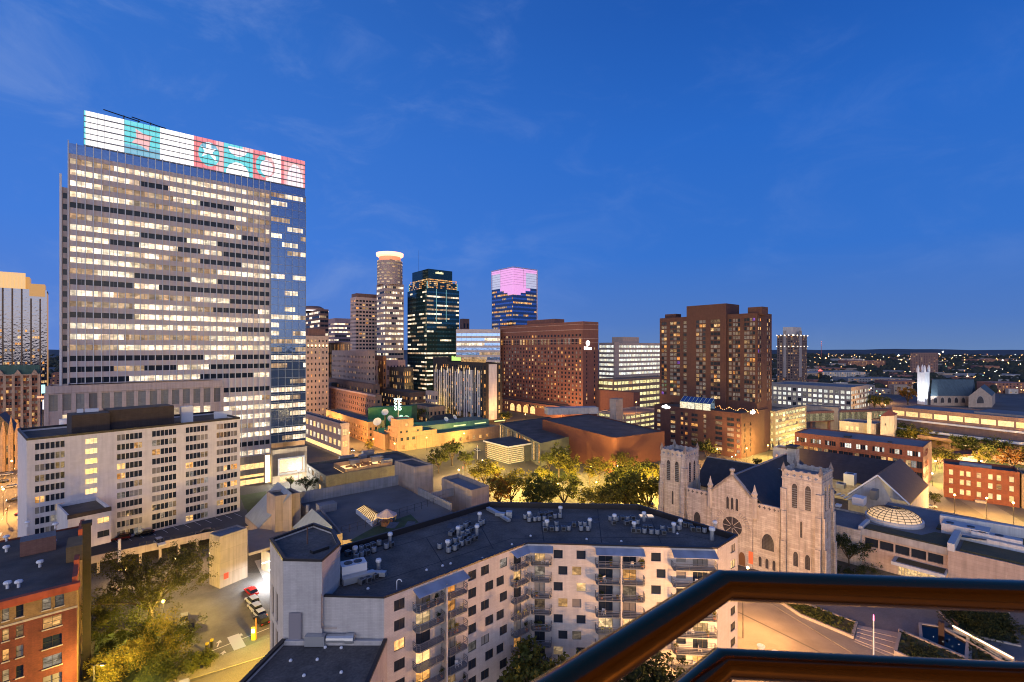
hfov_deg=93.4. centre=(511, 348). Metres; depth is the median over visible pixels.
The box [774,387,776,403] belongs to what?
window
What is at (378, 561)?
roof vent
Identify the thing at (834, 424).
office block
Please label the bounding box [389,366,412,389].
office building
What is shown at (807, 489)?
window
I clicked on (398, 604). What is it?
window
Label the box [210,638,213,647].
ticket post
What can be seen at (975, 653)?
planter
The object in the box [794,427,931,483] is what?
office building
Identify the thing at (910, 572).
glass doors
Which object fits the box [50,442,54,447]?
window
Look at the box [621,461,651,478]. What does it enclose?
tree
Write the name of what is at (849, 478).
cooling tower
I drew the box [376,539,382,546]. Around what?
condenser unit
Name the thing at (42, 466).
window
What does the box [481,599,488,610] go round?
window
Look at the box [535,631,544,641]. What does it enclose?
window
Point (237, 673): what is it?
road
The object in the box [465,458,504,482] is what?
tree
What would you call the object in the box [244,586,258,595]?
parked car
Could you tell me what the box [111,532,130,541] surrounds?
parked car
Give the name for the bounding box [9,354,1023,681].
ground
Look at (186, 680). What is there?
parked car
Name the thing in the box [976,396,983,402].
window
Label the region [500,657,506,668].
window
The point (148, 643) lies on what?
bush
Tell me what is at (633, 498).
tree
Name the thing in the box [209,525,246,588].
lift shaft
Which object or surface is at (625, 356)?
office block
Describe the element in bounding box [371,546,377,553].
condenser unit
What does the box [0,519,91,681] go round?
brick apartment house
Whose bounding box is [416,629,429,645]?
window
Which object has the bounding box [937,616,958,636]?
sculpture
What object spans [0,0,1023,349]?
sky
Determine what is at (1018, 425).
window
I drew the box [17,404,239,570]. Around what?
apartment block
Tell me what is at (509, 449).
lit pavilion
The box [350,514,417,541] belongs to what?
lawn
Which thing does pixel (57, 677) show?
window
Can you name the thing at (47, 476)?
window
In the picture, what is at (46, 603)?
window
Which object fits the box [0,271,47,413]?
mirror glass tower
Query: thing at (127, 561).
tree
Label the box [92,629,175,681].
lawn
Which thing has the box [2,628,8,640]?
window
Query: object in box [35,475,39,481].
window
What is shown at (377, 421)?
satellite dish
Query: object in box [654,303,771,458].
apartment tower
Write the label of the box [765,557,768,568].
window
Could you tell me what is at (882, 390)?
block
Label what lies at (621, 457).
tree
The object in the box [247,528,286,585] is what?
garage entry
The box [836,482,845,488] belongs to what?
rooftop unit
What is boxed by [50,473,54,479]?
window
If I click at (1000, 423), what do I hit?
window
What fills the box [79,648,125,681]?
bush
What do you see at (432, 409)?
shop block
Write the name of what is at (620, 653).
balcony railing
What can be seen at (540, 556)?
window
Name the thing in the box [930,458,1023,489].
lawn
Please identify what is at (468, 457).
tree
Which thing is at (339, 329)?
office tower
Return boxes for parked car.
[0,479,9,482]
[1,483,17,488]
[6,497,17,501]
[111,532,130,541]
[134,528,154,536]
[154,536,165,546]
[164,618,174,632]
[178,611,189,624]
[179,678,189,681]
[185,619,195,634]
[195,527,213,533]
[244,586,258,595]
[244,594,259,603]
[247,601,261,609]
[251,607,267,615]
[253,613,269,626]
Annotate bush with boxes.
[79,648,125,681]
[81,622,128,656]
[91,589,142,634]
[91,605,108,632]
[96,624,159,670]
[100,587,158,647]
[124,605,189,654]
[125,639,183,681]
[126,612,172,648]
[142,632,191,661]
[160,647,212,681]
[185,648,218,672]
[837,565,853,573]
[846,566,866,574]
[858,562,883,574]
[937,610,996,624]
[948,611,1004,645]
[951,610,1014,630]
[955,611,1005,622]
[969,612,1023,639]
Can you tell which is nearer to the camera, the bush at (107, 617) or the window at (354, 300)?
the bush at (107, 617)
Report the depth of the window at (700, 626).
80.37 m
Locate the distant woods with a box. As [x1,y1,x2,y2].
[48,353,1023,393]
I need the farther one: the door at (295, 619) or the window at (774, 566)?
the window at (774, 566)
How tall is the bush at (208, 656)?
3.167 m
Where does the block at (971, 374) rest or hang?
on the ground at (1011, 402)
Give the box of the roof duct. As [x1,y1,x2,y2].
[486,506,511,521]
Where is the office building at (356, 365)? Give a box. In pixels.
[332,350,374,383]
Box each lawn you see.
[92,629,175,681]
[240,488,286,512]
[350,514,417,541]
[476,472,588,501]
[542,470,577,480]
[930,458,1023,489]
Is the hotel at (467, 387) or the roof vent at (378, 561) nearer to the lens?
the roof vent at (378, 561)
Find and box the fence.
[341,495,440,531]
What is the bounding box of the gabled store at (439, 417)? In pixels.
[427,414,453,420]
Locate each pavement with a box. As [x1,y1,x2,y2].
[167,638,269,681]
[770,603,884,654]
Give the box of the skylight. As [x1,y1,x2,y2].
[639,514,653,517]
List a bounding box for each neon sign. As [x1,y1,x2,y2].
[37,396,43,425]
[41,385,44,425]
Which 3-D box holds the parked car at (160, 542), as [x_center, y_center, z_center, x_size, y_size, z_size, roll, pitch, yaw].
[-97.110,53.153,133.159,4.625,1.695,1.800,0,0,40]
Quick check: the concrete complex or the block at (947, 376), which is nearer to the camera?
the concrete complex
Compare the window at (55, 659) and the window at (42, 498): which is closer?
the window at (55, 659)
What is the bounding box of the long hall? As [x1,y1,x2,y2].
[799,448,894,499]
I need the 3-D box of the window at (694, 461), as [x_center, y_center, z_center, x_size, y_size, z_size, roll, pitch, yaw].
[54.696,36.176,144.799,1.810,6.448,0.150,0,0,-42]
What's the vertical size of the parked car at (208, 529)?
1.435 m
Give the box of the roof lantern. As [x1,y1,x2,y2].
[356,505,382,526]
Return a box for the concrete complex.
[245,458,488,544]
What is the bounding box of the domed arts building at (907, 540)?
[858,501,1023,579]
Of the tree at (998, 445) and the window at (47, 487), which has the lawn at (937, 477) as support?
the tree at (998, 445)
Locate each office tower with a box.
[44,109,306,486]
[306,306,328,335]
[329,318,349,342]
[350,293,376,355]
[376,251,403,359]
[407,269,458,391]
[491,266,537,328]
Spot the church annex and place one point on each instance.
(848, 522)
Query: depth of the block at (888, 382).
656.27 m
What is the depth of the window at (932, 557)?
119.02 m
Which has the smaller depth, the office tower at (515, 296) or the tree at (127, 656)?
the tree at (127, 656)
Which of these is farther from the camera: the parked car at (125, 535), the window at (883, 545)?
the parked car at (125, 535)
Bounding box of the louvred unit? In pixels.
[870,488,878,499]
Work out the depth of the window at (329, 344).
613.48 m
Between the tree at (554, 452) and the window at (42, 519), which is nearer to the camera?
the window at (42, 519)
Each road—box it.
[0,414,41,540]
[193,657,262,681]
[306,441,360,456]
[433,456,496,473]
[584,460,704,485]
[629,450,769,509]
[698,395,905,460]
[733,602,851,681]
[883,397,929,484]
[959,499,1023,525]
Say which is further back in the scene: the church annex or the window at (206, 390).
the window at (206, 390)
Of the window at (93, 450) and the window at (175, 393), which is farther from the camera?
the window at (175, 393)
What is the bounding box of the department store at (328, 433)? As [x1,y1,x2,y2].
[306,411,348,455]
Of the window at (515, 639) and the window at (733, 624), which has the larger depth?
the window at (733, 624)
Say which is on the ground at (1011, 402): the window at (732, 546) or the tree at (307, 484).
the tree at (307, 484)
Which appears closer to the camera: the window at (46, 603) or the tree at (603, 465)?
the window at (46, 603)
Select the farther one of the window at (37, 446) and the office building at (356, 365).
the office building at (356, 365)
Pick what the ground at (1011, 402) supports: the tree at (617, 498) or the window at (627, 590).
the tree at (617, 498)
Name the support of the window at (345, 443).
in the department store at (328, 433)
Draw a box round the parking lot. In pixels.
[160,573,269,670]
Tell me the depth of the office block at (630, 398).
387.36 m
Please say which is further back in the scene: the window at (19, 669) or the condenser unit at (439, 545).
the condenser unit at (439, 545)
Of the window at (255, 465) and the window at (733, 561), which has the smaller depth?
the window at (733, 561)
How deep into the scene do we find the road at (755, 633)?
98.37 m
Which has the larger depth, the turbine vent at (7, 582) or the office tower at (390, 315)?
the office tower at (390, 315)
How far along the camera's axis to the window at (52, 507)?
126.51 m
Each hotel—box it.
[0,365,40,427]
[433,356,501,423]
[500,319,598,417]
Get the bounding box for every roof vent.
[352,545,357,557]
[376,558,380,568]
[388,532,392,541]
[456,526,460,536]
[475,524,478,534]
[545,519,548,529]
[642,511,645,521]
[671,522,675,532]
[709,526,714,540]
[712,520,717,527]
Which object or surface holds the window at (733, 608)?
in the apartment building at (382, 629)
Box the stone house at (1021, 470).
[1017,468,1023,507]
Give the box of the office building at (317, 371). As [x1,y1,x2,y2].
[306,329,328,415]
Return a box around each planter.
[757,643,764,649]
[782,604,857,638]
[894,628,967,658]
[939,610,1020,646]
[968,638,1007,660]
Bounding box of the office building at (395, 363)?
[375,360,404,386]
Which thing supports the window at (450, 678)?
in the apartment building at (382, 629)
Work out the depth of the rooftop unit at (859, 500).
150.49 m
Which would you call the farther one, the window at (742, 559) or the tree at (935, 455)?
the tree at (935, 455)
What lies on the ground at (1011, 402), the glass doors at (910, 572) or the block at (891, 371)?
the block at (891, 371)
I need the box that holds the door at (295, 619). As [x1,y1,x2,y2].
[289,613,301,639]
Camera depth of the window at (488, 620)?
76.66 m
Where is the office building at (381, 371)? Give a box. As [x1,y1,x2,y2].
[375,356,385,388]
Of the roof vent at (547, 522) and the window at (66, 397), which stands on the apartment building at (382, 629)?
the roof vent at (547, 522)
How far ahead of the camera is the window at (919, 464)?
201.32 m
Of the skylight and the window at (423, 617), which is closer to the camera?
the window at (423, 617)
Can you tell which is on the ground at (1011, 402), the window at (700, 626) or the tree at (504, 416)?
the tree at (504, 416)
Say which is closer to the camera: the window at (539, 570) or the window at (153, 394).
the window at (539, 570)
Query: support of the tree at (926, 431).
on the ground at (1011, 402)
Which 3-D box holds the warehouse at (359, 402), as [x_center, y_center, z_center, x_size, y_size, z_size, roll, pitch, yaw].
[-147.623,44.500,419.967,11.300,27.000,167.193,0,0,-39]
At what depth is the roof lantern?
132.96 m
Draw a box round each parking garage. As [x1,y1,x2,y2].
[597,398,653,428]
[770,405,805,449]
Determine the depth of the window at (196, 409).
192.10 m
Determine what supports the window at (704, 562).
in the apartment building at (382, 629)
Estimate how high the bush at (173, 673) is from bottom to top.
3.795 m
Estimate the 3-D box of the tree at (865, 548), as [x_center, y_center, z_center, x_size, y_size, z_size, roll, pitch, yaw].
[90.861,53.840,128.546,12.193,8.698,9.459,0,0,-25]
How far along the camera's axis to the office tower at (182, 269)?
191.08 m
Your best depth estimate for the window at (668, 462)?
145.22 m
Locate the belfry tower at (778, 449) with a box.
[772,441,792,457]
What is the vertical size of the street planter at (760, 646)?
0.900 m
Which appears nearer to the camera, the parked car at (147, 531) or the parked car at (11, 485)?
the parked car at (147, 531)
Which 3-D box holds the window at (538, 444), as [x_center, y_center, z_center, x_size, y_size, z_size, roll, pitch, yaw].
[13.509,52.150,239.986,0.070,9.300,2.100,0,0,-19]
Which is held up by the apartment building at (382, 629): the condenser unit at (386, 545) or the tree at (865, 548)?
the condenser unit at (386, 545)
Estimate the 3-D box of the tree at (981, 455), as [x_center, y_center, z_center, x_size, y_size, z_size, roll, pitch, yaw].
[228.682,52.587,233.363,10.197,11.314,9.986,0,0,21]
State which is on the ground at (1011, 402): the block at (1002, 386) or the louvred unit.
the block at (1002, 386)
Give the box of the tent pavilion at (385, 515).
[376,509,396,526]
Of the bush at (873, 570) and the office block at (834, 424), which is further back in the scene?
the office block at (834, 424)
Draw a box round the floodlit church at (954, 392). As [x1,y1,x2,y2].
[916,364,994,406]
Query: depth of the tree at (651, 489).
164.99 m
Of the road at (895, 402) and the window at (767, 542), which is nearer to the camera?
the window at (767, 542)
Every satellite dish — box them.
[373,418,380,431]
[381,409,387,428]
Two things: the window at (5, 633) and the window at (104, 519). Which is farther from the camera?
the window at (104, 519)
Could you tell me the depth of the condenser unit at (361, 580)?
69.44 m
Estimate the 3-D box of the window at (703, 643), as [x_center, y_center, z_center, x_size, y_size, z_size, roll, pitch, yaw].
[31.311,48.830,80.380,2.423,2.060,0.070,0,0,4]
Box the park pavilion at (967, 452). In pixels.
[932,449,977,462]
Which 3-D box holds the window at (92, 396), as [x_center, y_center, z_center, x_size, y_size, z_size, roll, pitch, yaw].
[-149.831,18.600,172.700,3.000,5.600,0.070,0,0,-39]
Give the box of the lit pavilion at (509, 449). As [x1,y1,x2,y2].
[483,436,530,463]
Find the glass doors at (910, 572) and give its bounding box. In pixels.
[899,566,936,576]
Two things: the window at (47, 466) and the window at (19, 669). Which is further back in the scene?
the window at (47, 466)
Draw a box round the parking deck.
[91,509,247,572]
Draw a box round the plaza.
[817,605,1023,661]
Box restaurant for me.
[306,450,421,488]
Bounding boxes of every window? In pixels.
[2,608,8,620]
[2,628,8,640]
[2,649,8,661]
[2,669,8,681]
[15,378,36,427]
[16,604,22,616]
[16,625,22,636]
[16,645,22,657]
[16,665,22,677]
[35,443,39,449]
[35,454,39,460]
[35,464,39,471]
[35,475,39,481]
[35,486,39,492]
[35,496,39,502]
[35,507,39,513]
[35,518,39,524]
[40,443,44,449]
[40,453,44,459]
[40,464,44,470]
[40,474,44,480]
[40,485,44,491]
[40,496,44,502]
[40,506,44,512]
[40,517,44,523]
[42,597,50,609]
[43,614,61,629]
[43,633,61,648]
[43,652,61,668]
[43,671,61,681]
[45,442,49,448]
[45,453,49,459]
[45,463,49,469]
[45,474,49,480]
[45,484,49,490]
[45,495,49,501]
[45,505,49,511]
[45,516,49,522]
[49,395,57,410]
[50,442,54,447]
[50,452,54,458]
[50,463,54,468]
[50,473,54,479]
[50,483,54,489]
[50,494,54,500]
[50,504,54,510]
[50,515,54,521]
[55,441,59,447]
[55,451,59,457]
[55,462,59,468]
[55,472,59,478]
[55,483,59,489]
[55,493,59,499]
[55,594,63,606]
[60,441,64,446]
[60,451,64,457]
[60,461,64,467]
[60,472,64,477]
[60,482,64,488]
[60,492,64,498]
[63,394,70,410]
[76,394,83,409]
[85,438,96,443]
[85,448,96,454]
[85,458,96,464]
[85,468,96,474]
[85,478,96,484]
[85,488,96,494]
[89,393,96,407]
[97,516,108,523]
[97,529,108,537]
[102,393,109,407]
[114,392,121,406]
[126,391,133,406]
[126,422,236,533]
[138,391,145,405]
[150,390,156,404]
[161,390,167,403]
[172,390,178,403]
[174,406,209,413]
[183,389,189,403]
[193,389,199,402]
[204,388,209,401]
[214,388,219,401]
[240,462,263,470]
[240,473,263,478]
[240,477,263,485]
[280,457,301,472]
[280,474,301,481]
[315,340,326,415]
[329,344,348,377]
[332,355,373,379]
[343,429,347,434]
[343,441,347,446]
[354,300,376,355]
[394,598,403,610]
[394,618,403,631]
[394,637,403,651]
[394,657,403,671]
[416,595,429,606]
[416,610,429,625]
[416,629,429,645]
[416,649,429,663]
[416,668,429,681]
[436,364,467,415]
[448,585,454,593]
[448,599,454,611]
[448,618,454,629]
[448,637,454,647]
[448,655,454,666]
[448,674,454,681]
[468,569,475,580]
[468,587,475,598]
[468,605,475,616]
[468,622,475,634]
[468,640,475,652]
[468,658,475,669]
[468,675,475,681]
[481,564,488,575]
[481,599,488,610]
[481,633,488,645]
[481,668,488,680]
[485,580,492,591]
[485,614,492,625]
[485,648,492,660]
[497,575,503,585]
[497,609,503,619]
[500,557,506,567]
[500,591,506,601]
[500,624,506,635]
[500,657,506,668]
[514,556,520,565]
[514,570,520,581]
[514,587,520,598]
[514,603,520,614]
[514,620,520,631]
[514,637,520,646]
[523,405,527,412]
[530,406,534,413]
[531,441,532,458]
[535,553,544,561]
[535,566,544,577]
[535,583,544,592]
[535,599,544,609]
[535,615,544,625]
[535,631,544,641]
[538,444,539,462]
[599,556,612,563]
[599,569,612,579]
[599,585,612,595]
[599,602,612,611]
[599,618,612,628]
[623,556,635,564]
[623,569,635,579]
[623,586,635,596]
[623,602,635,612]
[623,619,631,624]
[666,459,670,479]
[671,490,673,504]
[674,460,679,481]
[688,460,691,481]
[693,459,695,480]
[693,510,701,522]
[693,559,707,565]
[693,572,707,580]
[693,622,707,631]
[693,639,707,647]
[693,656,702,661]
[704,415,750,452]
[721,515,742,536]
[726,496,728,508]
[730,497,733,509]
[731,543,734,552]
[731,559,734,568]
[731,606,734,615]
[731,621,734,630]
[735,498,738,511]
[738,550,746,566]
[758,555,761,566]
[760,532,774,551]
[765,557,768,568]
[772,559,776,571]
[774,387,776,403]
[791,482,798,508]
[792,550,798,566]
[799,520,802,537]
[804,484,811,511]
[804,553,810,570]
[818,373,864,376]
[824,485,826,510]
[828,482,830,508]
[865,537,877,547]
[880,541,892,551]
[893,410,903,415]
[896,545,908,555]
[906,411,917,416]
[911,461,915,467]
[912,549,925,559]
[917,461,921,468]
[920,413,931,418]
[928,552,942,563]
[934,414,946,419]
[949,416,962,421]
[965,417,978,423]
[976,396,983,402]
[981,419,995,424]
[998,420,1013,426]
[1016,422,1023,427]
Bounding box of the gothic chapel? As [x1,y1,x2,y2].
[0,411,20,471]
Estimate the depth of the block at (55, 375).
832.22 m
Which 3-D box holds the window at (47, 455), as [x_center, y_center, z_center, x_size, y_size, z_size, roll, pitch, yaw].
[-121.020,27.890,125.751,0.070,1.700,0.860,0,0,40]
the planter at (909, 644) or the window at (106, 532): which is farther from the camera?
the window at (106, 532)
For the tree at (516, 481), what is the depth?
172.40 m
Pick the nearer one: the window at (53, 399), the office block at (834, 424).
the window at (53, 399)
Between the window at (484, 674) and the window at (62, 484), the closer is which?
the window at (484, 674)
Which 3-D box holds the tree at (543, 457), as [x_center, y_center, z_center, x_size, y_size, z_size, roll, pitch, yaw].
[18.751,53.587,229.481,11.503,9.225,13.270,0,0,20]
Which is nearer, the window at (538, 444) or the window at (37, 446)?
the window at (37, 446)
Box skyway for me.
[806,408,891,428]
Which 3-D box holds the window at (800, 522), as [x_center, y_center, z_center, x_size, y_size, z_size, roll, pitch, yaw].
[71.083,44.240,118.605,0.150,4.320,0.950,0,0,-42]
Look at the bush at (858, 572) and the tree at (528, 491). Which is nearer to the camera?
the bush at (858, 572)
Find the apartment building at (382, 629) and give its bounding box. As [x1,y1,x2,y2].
[239,502,737,681]
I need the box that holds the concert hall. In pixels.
[500,406,664,472]
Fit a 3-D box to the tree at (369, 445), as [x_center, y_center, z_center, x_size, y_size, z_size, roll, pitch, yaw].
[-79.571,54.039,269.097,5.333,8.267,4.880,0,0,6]
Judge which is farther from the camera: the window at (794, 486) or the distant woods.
the distant woods
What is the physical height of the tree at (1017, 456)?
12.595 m
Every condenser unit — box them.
[344,549,351,555]
[358,577,365,584]
[359,550,364,557]
[364,543,370,548]
[364,548,370,555]
[364,575,371,582]
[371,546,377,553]
[372,573,378,579]
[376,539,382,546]
[383,542,389,549]
[388,541,393,546]
[436,542,442,549]
[445,546,451,553]
[448,530,454,535]
[451,544,457,551]
[452,537,458,543]
[463,522,467,528]
[464,538,470,544]
[472,534,477,539]
[578,525,583,531]
[642,527,646,533]
[649,528,653,534]
[701,527,707,533]
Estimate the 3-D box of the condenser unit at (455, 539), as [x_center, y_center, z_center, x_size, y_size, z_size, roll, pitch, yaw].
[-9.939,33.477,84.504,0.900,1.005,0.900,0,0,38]
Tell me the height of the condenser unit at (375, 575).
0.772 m
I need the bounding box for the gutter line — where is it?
[738,612,819,651]
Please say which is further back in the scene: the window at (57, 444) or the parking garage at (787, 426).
the parking garage at (787, 426)
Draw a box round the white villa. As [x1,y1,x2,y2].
[839,410,897,436]
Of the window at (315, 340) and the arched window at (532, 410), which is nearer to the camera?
the window at (315, 340)
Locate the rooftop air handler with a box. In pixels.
[340,557,386,585]
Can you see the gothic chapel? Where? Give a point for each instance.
(9, 425)
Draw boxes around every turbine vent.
[2,545,10,551]
[3,580,11,588]
[14,579,22,587]
[36,559,43,567]
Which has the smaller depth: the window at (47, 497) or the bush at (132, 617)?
the bush at (132, 617)
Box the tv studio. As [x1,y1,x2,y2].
[368,397,504,451]
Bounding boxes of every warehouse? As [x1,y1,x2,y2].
[329,377,379,394]
[329,382,381,415]
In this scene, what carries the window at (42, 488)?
in the apartment block at (111, 473)
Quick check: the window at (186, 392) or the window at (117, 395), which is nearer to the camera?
the window at (117, 395)
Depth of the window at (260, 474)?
205.84 m
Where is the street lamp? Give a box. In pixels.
[93,663,106,681]
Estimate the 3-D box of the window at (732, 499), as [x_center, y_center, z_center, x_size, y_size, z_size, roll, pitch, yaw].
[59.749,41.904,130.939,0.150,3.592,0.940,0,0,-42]
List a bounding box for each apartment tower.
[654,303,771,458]
[776,327,807,381]
[910,353,937,372]
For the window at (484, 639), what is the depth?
76.09 m
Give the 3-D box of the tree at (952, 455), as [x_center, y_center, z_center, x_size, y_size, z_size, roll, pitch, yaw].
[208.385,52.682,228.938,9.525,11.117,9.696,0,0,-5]
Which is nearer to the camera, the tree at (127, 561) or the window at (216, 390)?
the tree at (127, 561)
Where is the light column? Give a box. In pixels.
[872,615,875,654]
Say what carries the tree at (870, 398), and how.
on the ground at (1011, 402)
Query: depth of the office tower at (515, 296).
603.69 m
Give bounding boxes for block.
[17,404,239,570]
[51,379,58,383]
[52,373,58,378]
[326,408,383,442]
[380,387,425,405]
[411,402,444,421]
[426,390,437,403]
[456,329,499,361]
[460,319,468,328]
[596,389,639,414]
[598,375,659,407]
[599,337,659,377]
[772,381,868,412]
[806,404,840,429]
[807,371,865,376]
[807,372,821,377]
[809,368,845,369]
[830,359,861,360]
[832,377,900,381]
[838,360,884,367]
[864,384,874,394]
[875,380,914,387]
[875,388,890,393]
[883,370,904,372]
[889,384,912,394]
[890,375,912,376]
[943,375,969,377]
[952,373,1020,375]
[962,359,1008,361]
[971,365,999,369]
[977,381,1023,392]
[1005,389,1017,393]
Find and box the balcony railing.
[531,570,1023,681]
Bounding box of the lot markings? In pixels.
[212,628,268,654]
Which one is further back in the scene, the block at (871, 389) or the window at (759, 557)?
the block at (871, 389)
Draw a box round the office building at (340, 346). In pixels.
[329,342,349,377]
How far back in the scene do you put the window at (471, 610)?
74.41 m
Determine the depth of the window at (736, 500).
129.97 m
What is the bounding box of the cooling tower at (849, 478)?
[843,472,856,485]
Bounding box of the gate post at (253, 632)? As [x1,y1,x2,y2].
[251,618,256,639]
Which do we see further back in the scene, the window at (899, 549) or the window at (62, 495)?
the window at (62, 495)
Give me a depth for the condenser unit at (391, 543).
82.65 m
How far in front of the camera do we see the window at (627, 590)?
81.22 m
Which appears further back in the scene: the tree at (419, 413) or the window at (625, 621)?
the tree at (419, 413)
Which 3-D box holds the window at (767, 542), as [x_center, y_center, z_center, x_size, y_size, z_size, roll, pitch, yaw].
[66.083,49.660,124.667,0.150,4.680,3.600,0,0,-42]
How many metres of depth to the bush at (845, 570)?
123.98 m
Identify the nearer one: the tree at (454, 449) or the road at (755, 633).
the road at (755, 633)
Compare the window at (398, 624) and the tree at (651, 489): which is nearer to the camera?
the window at (398, 624)
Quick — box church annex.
[834,493,865,565]
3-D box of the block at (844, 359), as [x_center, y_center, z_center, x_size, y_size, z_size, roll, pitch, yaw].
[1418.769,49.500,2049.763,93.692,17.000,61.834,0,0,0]
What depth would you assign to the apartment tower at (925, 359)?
984.82 m
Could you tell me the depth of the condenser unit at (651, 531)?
88.30 m
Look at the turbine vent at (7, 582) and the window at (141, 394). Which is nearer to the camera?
the turbine vent at (7, 582)
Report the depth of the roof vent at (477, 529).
87.97 m
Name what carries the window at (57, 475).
in the apartment block at (111, 473)
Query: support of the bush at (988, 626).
in the planter at (1011, 640)
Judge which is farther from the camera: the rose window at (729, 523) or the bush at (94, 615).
the rose window at (729, 523)
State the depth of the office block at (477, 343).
470.00 m
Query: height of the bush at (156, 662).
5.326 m
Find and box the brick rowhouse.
[943,458,1019,507]
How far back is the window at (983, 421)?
260.27 m
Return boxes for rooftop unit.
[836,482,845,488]
[852,494,866,506]
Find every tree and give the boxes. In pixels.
[80,539,219,626]
[98,635,154,681]
[111,553,137,579]
[156,613,207,656]
[285,476,295,487]
[295,476,318,490]
[364,438,374,449]
[417,407,426,419]
[426,446,450,472]
[440,439,463,465]
[457,451,474,470]
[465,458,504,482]
[483,468,536,501]
[489,472,512,501]
[499,411,511,421]
[501,634,569,681]
[519,475,562,502]
[522,470,555,502]
[534,466,554,480]
[538,452,555,470]
[546,472,583,502]
[547,441,571,477]
[548,454,582,483]
[570,482,623,503]
[582,463,596,484]
[585,456,614,480]
[600,482,632,503]
[604,464,651,503]
[608,460,627,480]
[610,451,637,466]
[618,650,675,681]
[620,479,647,505]
[620,652,688,681]
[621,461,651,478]
[629,458,658,479]
[630,472,658,507]
[644,463,658,479]
[691,438,721,457]
[752,458,761,463]
[836,532,876,565]
[866,395,880,407]
[870,396,892,407]
[895,421,918,437]
[897,384,917,404]
[897,423,932,438]
[907,427,948,446]
[929,491,942,504]
[932,446,955,468]
[938,448,967,460]
[948,434,976,449]
[967,441,990,461]
[970,446,1001,462]
[975,435,1015,462]
[995,446,1023,465]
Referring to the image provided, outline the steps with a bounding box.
[854,625,897,655]
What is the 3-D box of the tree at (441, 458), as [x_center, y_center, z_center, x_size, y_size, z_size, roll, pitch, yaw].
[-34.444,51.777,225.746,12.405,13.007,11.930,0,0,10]
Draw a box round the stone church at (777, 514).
[658,439,836,573]
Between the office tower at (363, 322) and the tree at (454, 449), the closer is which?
the tree at (454, 449)
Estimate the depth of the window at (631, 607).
81.22 m
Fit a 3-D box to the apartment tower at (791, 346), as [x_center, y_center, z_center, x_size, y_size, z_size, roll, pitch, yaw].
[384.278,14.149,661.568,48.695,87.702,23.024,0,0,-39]
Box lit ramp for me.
[945,625,1014,660]
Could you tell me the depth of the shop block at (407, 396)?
417.87 m
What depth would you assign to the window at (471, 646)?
74.35 m
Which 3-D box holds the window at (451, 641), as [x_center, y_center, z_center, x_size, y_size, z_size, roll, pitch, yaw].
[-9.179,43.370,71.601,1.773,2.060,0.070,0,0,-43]
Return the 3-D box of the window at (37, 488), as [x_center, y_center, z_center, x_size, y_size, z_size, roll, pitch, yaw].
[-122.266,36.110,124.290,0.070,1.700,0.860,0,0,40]
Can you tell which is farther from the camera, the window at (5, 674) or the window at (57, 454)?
the window at (57, 454)
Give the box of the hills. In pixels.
[48,349,1023,356]
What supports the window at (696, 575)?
in the apartment building at (382, 629)
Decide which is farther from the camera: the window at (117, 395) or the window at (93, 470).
the window at (117, 395)
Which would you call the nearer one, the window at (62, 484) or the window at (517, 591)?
the window at (517, 591)
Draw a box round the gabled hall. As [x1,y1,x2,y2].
[848,459,928,512]
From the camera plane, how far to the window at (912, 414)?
290.64 m
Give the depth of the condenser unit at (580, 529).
89.90 m
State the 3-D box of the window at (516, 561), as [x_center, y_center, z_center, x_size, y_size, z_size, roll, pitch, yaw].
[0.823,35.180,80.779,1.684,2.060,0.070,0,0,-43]
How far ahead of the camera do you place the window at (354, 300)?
510.21 m
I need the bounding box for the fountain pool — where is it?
[918,622,969,656]
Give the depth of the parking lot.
106.96 m
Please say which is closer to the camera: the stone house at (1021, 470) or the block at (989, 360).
the stone house at (1021, 470)
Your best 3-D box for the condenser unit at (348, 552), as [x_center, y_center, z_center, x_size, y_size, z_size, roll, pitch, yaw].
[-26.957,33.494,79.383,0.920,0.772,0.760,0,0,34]
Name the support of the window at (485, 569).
in the apartment building at (382, 629)
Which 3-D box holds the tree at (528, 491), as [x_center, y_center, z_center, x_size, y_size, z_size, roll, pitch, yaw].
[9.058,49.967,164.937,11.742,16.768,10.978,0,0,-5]
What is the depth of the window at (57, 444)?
127.22 m
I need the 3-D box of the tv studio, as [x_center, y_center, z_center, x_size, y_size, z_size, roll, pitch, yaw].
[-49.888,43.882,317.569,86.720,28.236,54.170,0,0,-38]
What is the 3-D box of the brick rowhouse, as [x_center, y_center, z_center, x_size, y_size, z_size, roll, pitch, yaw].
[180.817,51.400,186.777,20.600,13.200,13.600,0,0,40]

